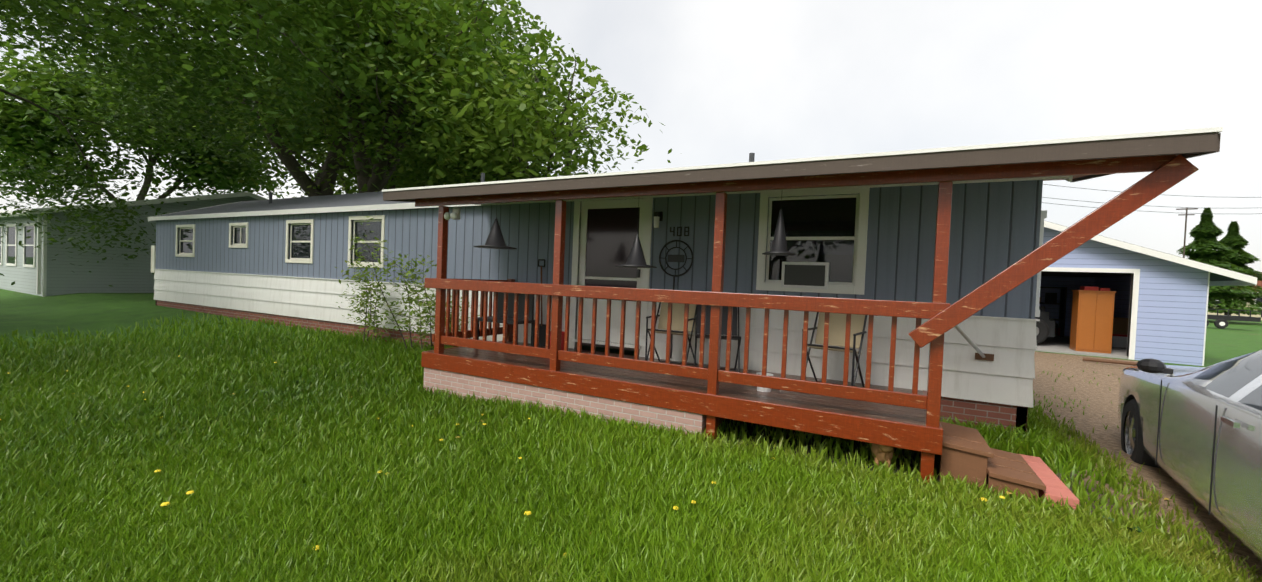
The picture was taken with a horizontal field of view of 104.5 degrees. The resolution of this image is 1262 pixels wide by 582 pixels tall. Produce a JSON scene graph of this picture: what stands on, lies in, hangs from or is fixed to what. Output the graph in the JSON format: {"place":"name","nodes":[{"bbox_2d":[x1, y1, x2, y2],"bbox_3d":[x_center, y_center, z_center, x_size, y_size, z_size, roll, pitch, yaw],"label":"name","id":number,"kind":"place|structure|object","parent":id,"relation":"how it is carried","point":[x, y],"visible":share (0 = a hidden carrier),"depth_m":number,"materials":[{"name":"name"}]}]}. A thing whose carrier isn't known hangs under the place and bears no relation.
{"place":"outdoors","nodes":[
{"label":"outdoors","id":0,"kind":"place"},
{"bbox_2d":[0,196,257,295],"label":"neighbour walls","id":1,"kind":"structure","parent":0,"point":[119,274],"depth_m":17.30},
{"bbox_2d":[0,226,33,264],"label":"window","id":2,"kind":"structure","parent":1,"relation":"in","point":[29,254],"depth_m":16.87,"materials":[{"name":"clear glass"}]},
{"bbox_2d":[0,210,41,293],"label":"trim","id":3,"kind":"structure","parent":1,"relation":"attached to","point":[39,250],"depth_m":15.95,"materials":[{"name":"white wood"}]},
{"bbox_2d":[444,207,460,219],"bbox_3d":[-2.326,-1.011,6.400,0.220,0.170,0.168,3,1,27],"label":"security light","id":4,"kind":"object","parent":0,"point":[454,214],"visible":0.96,"depth_m":6.37,"materials":[{"name":"white plastic"}]},
{"bbox_2d":[151,212,993,360],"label":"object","id":5,"kind":"object","parent":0,"point":[979,355],"visible":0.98,"depth_m":6.64,"materials":[{"name":"black metal"}]},
{"bbox_2d":[153,269,1039,407],"bbox_3d":[-3.845,0.259,11.372,20.008,0.884,4.334,3,1,27],"label":"white siding","id":6,"kind":"object","parent":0,"point":[1006,376],"visible":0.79,"depth_m":6.04,"materials":[{"name":"white wood"}]},
{"bbox_2d":[0,311,1261,581],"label":"grass","id":7,"kind":"structure","parent":0,"point":[90,441],"depth_m":3.48,"materials":[{"name":"green plant"}]},
{"bbox_2d":[0,289,1261,581],"bbox_3d":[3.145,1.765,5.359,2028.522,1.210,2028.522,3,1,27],"label":"ground","id":8,"kind":"structure","parent":0,"point":[1096,387],"depth_m":10.09,"materials":[{"name":"brown soil"}]},
{"bbox_2d":[0,192,268,296],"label":"trim","id":9,"kind":"structure","parent":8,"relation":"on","point":[169,200],"depth_m":17.31,"materials":[{"name":"white wood"}]},
{"bbox_2d":[0,30,293,208],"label":"tree","id":10,"kind":"object","parent":8,"relation":"on","point":[217,181],"depth_m":30.43,"materials":[{"name":"green plant"}]},
{"bbox_2d":[0,0,423,286],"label":"tree","id":11,"kind":"object","parent":8,"relation":"on","point":[197,55],"depth_m":11.19,"materials":[{"name":"green plant"}]},
{"bbox_2d":[204,61,428,197],"bbox_3d":[-11.091,-6.700,26.569,15.046,15.192,17.729,3,1,27],"label":"tree","id":12,"kind":"object","parent":8,"relation":"on","point":[300,145],"depth_m":22.65,"materials":[{"name":"green plant"}]},
{"bbox_2d":[192,36,450,194],"bbox_3d":[-18.270,-8.510,34.111,20.546,17.933,19.009,3,1,27],"label":"tree","id":13,"kind":"object","parent":8,"relation":"on","point":[354,189],"depth_m":31.12,"materials":[{"name":"green plant"}]},
{"bbox_2d":[0,0,648,196],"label":"tree","id":14,"kind":"object","parent":8,"relation":"on","point":[466,20],"depth_m":14.57,"materials":[{"name":"green plant"}]},
{"bbox_2d":[115,0,583,191],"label":"tree","id":15,"kind":"object","parent":8,"relation":"on","point":[355,107],"depth_m":16.38,"materials":[{"name":"green plant"}]},
{"bbox_2d":[335,258,392,340],"bbox_3d":[-4.887,0.210,8.902,1.062,1.656,0.789,3,1,27],"label":"shrub","id":16,"kind":"object","parent":8,"relation":"on","point":[368,317],"depth_m":8.95,"materials":[{"name":"green plant"}]},
{"bbox_2d":[350,216,436,350],"bbox_3d":[-3.668,-0.005,7.863,1.767,2.298,1.367,3,1,27],"label":"shrub","id":17,"kind":"object","parent":8,"relation":"on","point":[407,282],"depth_m":8.08,"materials":[{"name":"green plant"}]},
{"bbox_2d":[403,288,479,348],"bbox_3d":[-2.970,0.571,7.664,0.901,1.242,1.189,5,3,60],"label":"shrub","id":18,"kind":"object","parent":8,"relation":"on","point":[424,311],"depth_m":7.62,"materials":[{"name":"green plant"}]},
{"bbox_2d":[290,0,671,192],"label":"tree","id":19,"kind":"object","parent":8,"relation":"on","point":[504,125],"depth_m":13.62,"materials":[{"name":"green plant"}]},
{"bbox_2d":[423,367,724,437],"bbox_3d":[-0.669,1.488,6.391,3.900,0.770,1.670,3,1,27],"label":"porch skirting","id":20,"kind":"object","parent":8,"relation":"on","point":[465,384],"visible":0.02,"depth_m":5.50,"materials":[{"name":"white brick"}]},
{"bbox_2d":[156,300,1027,432],"bbox_3d":[-3.869,1.115,11.412,19.920,0.830,4.288,3,1,27],"label":"brick foundation","id":21,"kind":"object","parent":8,"relation":"on","point":[961,410],"visible":0.19,"depth_m":8.96,"materials":[{"name":"red brick"}]},
{"bbox_2d":[155,180,1042,318],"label":"blue house walls","id":22,"kind":"structure","parent":8,"relation":"on","point":[994,228],"depth_m":6.57,"materials":[{"name":"blue wood"}]},
{"bbox_2d":[153,191,414,216],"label":"house roof","id":23,"kind":"structure","parent":22,"relation":"on","point":[359,199],"depth_m":12.38,"materials":[{"name":"grey metal"}]},
{"bbox_2d":[269,153,754,203],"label":"house vent pipes","id":24,"kind":"object","parent":23,"relation":"on","point":[751,157],"visible":0.5,"depth_m":10.24,"materials":[{"name":"grey metal"}]},
{"bbox_2d":[148,176,1072,221],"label":"roof trim","id":25,"kind":"structure","parent":23,"relation":"attached to","point":[349,208],"depth_m":8.87,"materials":[{"name":"wood"}]},
{"bbox_2d":[175,188,1046,348],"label":"window frames","id":26,"kind":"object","parent":22,"relation":"attached to","point":[855,286],"depth_m":6.96,"materials":[{"name":"white wood"}]},
{"bbox_2d":[180,197,855,300],"bbox_3d":[-3.668,-0.753,9.967,18.670,1.365,1.864,3,1,27],"label":"house glass","id":27,"kind":"object","parent":26,"relation":"in","point":[611,234],"visible":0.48,"depth_m":6.99,"materials":[{"name":"glass"}]},
{"bbox_2d":[0,347,1215,558],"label":"lawn weeds","id":28,"kind":"object","parent":8,"relation":"on","point":[662,505],"visible":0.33,"depth_m":3.61,"materials":[{"name":"yellow plant"}]},
{"bbox_2d":[415,155,1198,483],"bbox_3d":[0.704,0.291,5.619,7.394,2.713,1.715,3,1,27],"label":"porch frame","id":29,"kind":"object","parent":8,"relation":"on","point":[943,315],"visible":0.96,"depth_m":4.51,"materials":[{"name":"brown wood"}]},
{"bbox_2d":[645,302,696,365],"bbox_3d":[0.527,0.515,6.170,0.523,0.901,0.581,3,1,22],"label":"lawn chair","id":30,"kind":"object","parent":29,"relation":"on","point":[678,317],"depth_m":6.29,"materials":[{"name":"beige fabric"}]},
{"bbox_2d":[430,341,925,425],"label":"porch deck boards","id":31,"kind":"object","parent":29,"relation":"attached to","point":[865,409],"visible":0.29,"depth_m":5.18,"materials":[{"name":"brown wood"}]},
{"bbox_2d":[538,259,545,345],"bbox_3d":[-1.386,0.175,7.599,0.323,1.341,0.109,4,2,54],"label":"shovel","id":32,"kind":"object","parent":31,"relation":"on","point":[542,334],"visible":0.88,"depth_m":7.58,"materials":[{"name":"metal"}]},
{"bbox_2d":[472,292,772,391],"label":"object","id":33,"kind":"object","parent":31,"relation":"on","point":[521,309],"visible":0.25,"depth_m":7.06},
{"bbox_2d":[694,305,740,371],"bbox_3d":[1.032,0.542,5.851,0.521,0.901,0.581,2,1,7],"label":"chair","id":34,"kind":"object","parent":29,"relation":"on","point":[724,322],"visible":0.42,"depth_m":5.99,"materials":[{"name":"black metal"}]},
{"bbox_2d":[382,127,1222,204],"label":"porch roof","id":35,"kind":"structure","parent":29,"relation":"on","point":[1188,143],"depth_m":3.83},
{"bbox_2d":[474,198,795,267],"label":"porch witch hats","id":36,"kind":"object","parent":35,"relation":"hanging from","point":[495,240],"visible":1,"depth_m":5.08,"materials":[{"name":"black fabric"}]},
{"bbox_2d":[800,312,866,387],"bbox_3d":[2.163,0.603,5.189,0.523,0.901,0.581,3,2,37],"label":"lawn chair","id":37,"kind":"object","parent":29,"relation":"on","point":[837,325],"depth_m":5.27,"materials":[{"name":"beige fabric"}]},
{"bbox_2d":[871,443,899,467],"bbox_3d":[2.217,1.367,4.279,0.206,0.312,0.458,3,2,40],"label":"cat","id":38,"kind":"object","parent":8,"relation":"on","point":[881,452],"visible":0.58,"depth_m":4.16},
{"bbox_2d":[937,421,1045,501],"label":"porch steps","id":39,"kind":"structure","parent":8,"relation":"on","point":[970,453],"depth_m":3.90,"materials":[{"name":"brown wood"}]},
{"bbox_2d":[1020,454,1078,509],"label":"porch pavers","id":40,"kind":"object","parent":8,"relation":"on","point":[1050,479],"visible":0.4,"depth_m":3.79,"materials":[{"name":"concrete"}]},
{"bbox_2d":[1035,271,1130,358],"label":"garage slab","id":41,"kind":"structure","parent":8,"relation":"on","point":[1054,344],"depth_m":14.94,"materials":[{"name":"grey concrete"}]},
{"bbox_2d":[1039,287,1128,347],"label":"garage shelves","id":42,"kind":"object","parent":41,"relation":"on","point":[1120,332],"visible":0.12,"depth_m":18.14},
{"bbox_2d":[1070,286,1115,353],"bbox_3d":[12.804,0.779,13.591,0.780,1.800,0.540,3,1,27],"label":"cabinet","id":43,"kind":"object","parent":41,"relation":"on","point":[1092,319],"visible":1,"depth_m":13.39,"materials":[{"name":"orange wood"}]},
{"bbox_2d":[1083,357,1136,365],"bbox_3d":[11.525,1.617,10.593,0.522,0.300,2.622,1,2,-40],"label":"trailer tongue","id":44,"kind":"object","parent":8,"relation":"on","point":[1110,361],"visible":0.27,"depth_m":11.35,"materials":[{"name":"brown wood"}]},
{"bbox_2d":[1176,208,1197,257],"bbox_3d":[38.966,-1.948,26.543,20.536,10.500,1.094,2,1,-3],"label":"utility pole","id":45,"kind":"object","parent":8,"relation":"on","point":[1186,209],"visible":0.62,"depth_m":25.68,"materials":[{"name":"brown wood"}]},
{"bbox_2d":[1042,184,1261,213],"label":"power lines","id":46,"kind":"object","parent":45,"relation":"attached to","point":[1143,205],"visible":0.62,"depth_m":24.83,"materials":[{"name":"black metal"}]},
{"bbox_2d":[1118,350,1261,560],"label":"car","id":47,"kind":"object","parent":8,"relation":"on","point":[1195,433],"visible":0.98,"depth_m":3.29,"materials":[{"name":"silver metal"}]},
{"bbox_2d":[1178,207,1261,313],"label":"conifer","id":48,"kind":"object","parent":8,"relation":"on","point":[1213,252],"depth_m":44.82,"materials":[{"name":"green plant"}]},
{"bbox_2d":[1207,309,1261,328],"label":"utility trailer","id":49,"kind":"object","parent":8,"relation":"on","point":[1220,322],"visible":0.48,"depth_m":32.56,"materials":[{"name":"black metal"}]},
{"bbox_2d":[1208,221,1261,320],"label":"conifer","id":50,"kind":"object","parent":8,"relation":"on","point":[1233,239],"depth_m":46.83,"materials":[{"name":"green plant"}]},
{"bbox_2d":[0,0,1261,271],"label":"sky","id":51,"kind":"structure","parent":0,"point":[727,81],"materials":[{"name":"white"}]},
{"bbox_2d":[582,262,829,350],"bbox_3d":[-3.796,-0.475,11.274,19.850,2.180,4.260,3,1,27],"label":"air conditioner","id":52,"kind":"object","parent":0,"point":[811,275],"visible":0.17,"depth_m":5.85,"materials":[{"name":"grey metal"}]},
{"bbox_2d":[1035,306,1054,343],"bbox_3d":[12.468,1.053,15.301,1.140,1.152,1.972,3,1,27],"label":"tractor and tyre","id":53,"kind":"object","parent":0,"point":[1045,327],"visible":0.31,"depth_m":14.57,"materials":[{"name":"grey metal"}]},
{"bbox_2d":[1039,227,1207,365],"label":"garage walls","id":54,"kind":"structure","parent":0,"point":[1171,311],"depth_m":12.50,"materials":[{"name":"blue wood"}]},
{"bbox_2d":[1042,221,1256,365],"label":"garage trim","id":55,"kind":"structure","parent":54,"relation":"attached to","point":[1244,280],"depth_m":12.59,"materials":[{"name":"white wood"}]},
{"bbox_2d":[1047,221,1253,280],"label":"garage roof","id":56,"kind":"structure","parent":54,"relation":"on","point":[1215,277],"depth_m":12.28,"materials":[{"name":"grey"}]},
{"bbox_2d":[1208,295,1261,319],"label":"house walls","id":57,"kind":"structure","parent":0,"point":[1233,314],"depth_m":58.96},
{"bbox_2d":[1253,277,1261,289],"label":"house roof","id":58,"kind":"structure","parent":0,"point":[1259,282],"depth_m":59.54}
]}

